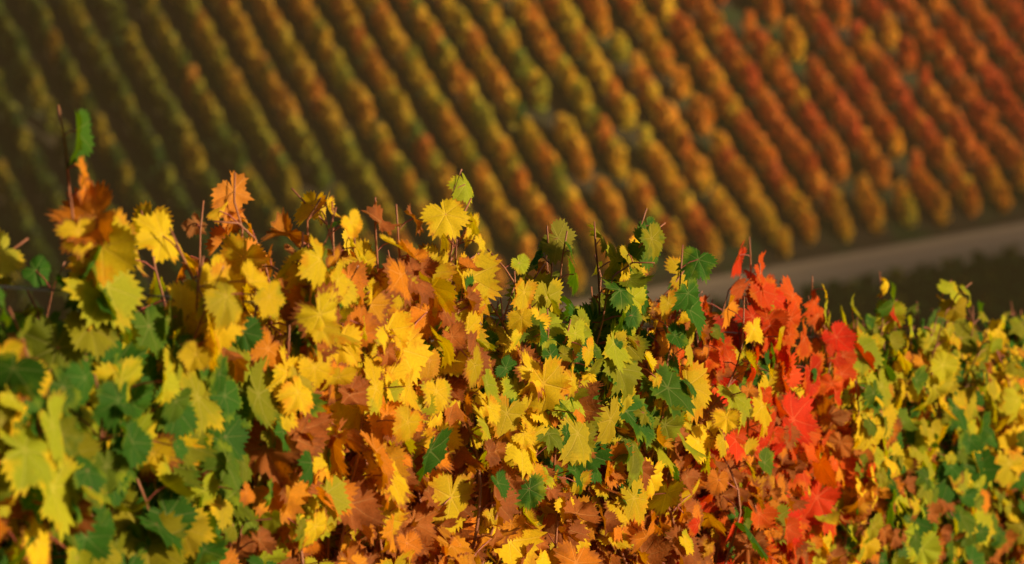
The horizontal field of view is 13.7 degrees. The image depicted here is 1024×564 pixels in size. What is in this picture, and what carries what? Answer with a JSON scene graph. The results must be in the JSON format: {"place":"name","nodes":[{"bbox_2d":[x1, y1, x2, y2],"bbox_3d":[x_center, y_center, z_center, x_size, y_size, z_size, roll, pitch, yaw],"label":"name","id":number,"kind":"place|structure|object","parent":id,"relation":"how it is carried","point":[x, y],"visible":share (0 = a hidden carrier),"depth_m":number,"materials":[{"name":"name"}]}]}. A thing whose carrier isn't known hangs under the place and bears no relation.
{"place":"outdoors","nodes":[
{"label":"outdoors","id":0,"kind":"place"},
{"bbox_2d":[0,0,1023,342],"bbox_3d":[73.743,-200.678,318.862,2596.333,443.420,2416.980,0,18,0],"label":"terrain","id":1,"kind":"structure","parent":0,"point":[990,230],"depth_m":238.30,"materials":[{"name":"brown soil"}]},
{"bbox_2d":[0,0,1023,342],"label":"vine rows","id":2,"kind":"object","parent":1,"relation":"on","point":[732,170],"visible":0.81,"depth_m":238.89,"materials":[{"name":"orange plant"}]},
{"bbox_2d":[1,0,1023,305],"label":"hill stakes","id":3,"kind":"object","parent":1,"relation":"on","point":[541,110],"visible":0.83,"depth_m":238.76,"materials":[{"name":"brown wood"}]},
{"bbox_2d":[642,243,1023,381],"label":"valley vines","id":4,"kind":"object","parent":1,"relation":"on","point":[997,288],"visible":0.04,"depth_m":227.24,"materials":[{"name":"green plant"}]},
{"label":"vine row","id":5,"kind":"object","parent":1,"relation":"on","visible":0},
{"bbox_2d":[2,105,987,563],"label":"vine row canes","id":6,"kind":"object","parent":5,"relation":"attached to","point":[476,453],"visible":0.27,"depth_m":11.28,"materials":[{"name":"brown plant"}]},
{"bbox_2d":[2,130,989,563],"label":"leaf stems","id":7,"kind":"object","parent":6,"relation":"attached to","point":[334,558],"visible":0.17,"depth_m":11.27,"materials":[{"name":"brown plant"}]},
{"bbox_2d":[0,107,1002,563],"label":"vine row","id":8,"kind":"object","parent":6,"relation":"attached to","point":[228,413],"visible":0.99,"depth_m":11.05,"materials":[{"name":"yellow plant"}]},
{"bbox_2d":[567,375,909,498],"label":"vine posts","id":9,"kind":"object","parent":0,"point":[569,481],"depth_m":12.65,"materials":[{"name":"brown wood"}]},
{"bbox_2d":[0,285,930,553],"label":"vine wires","id":10,"kind":"object","parent":9,"relation":"attached to","point":[244,301],"visible":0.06,"depth_m":9.62,"materials":[{"name":"grey metal"}]},
{"bbox_2d":[895,301,1023,561],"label":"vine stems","id":11,"kind":"object","parent":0,"point":[1004,554],"visible":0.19,"depth_m":17.37,"materials":[{"name":"brown plant"}]},
{"bbox_2d":[904,313,1023,563],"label":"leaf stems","id":12,"kind":"object","parent":11,"relation":"attached to","point":[990,404],"visible":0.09,"depth_m":17.34,"materials":[{"name":"plant"}]},
{"bbox_2d":[871,300,1023,563],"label":"leaves","id":13,"kind":"object","parent":12,"relation":"attached to","point":[992,540],"visible":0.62,"depth_m":17.31,"materials":[{"name":"yellow plant"}]}
]}

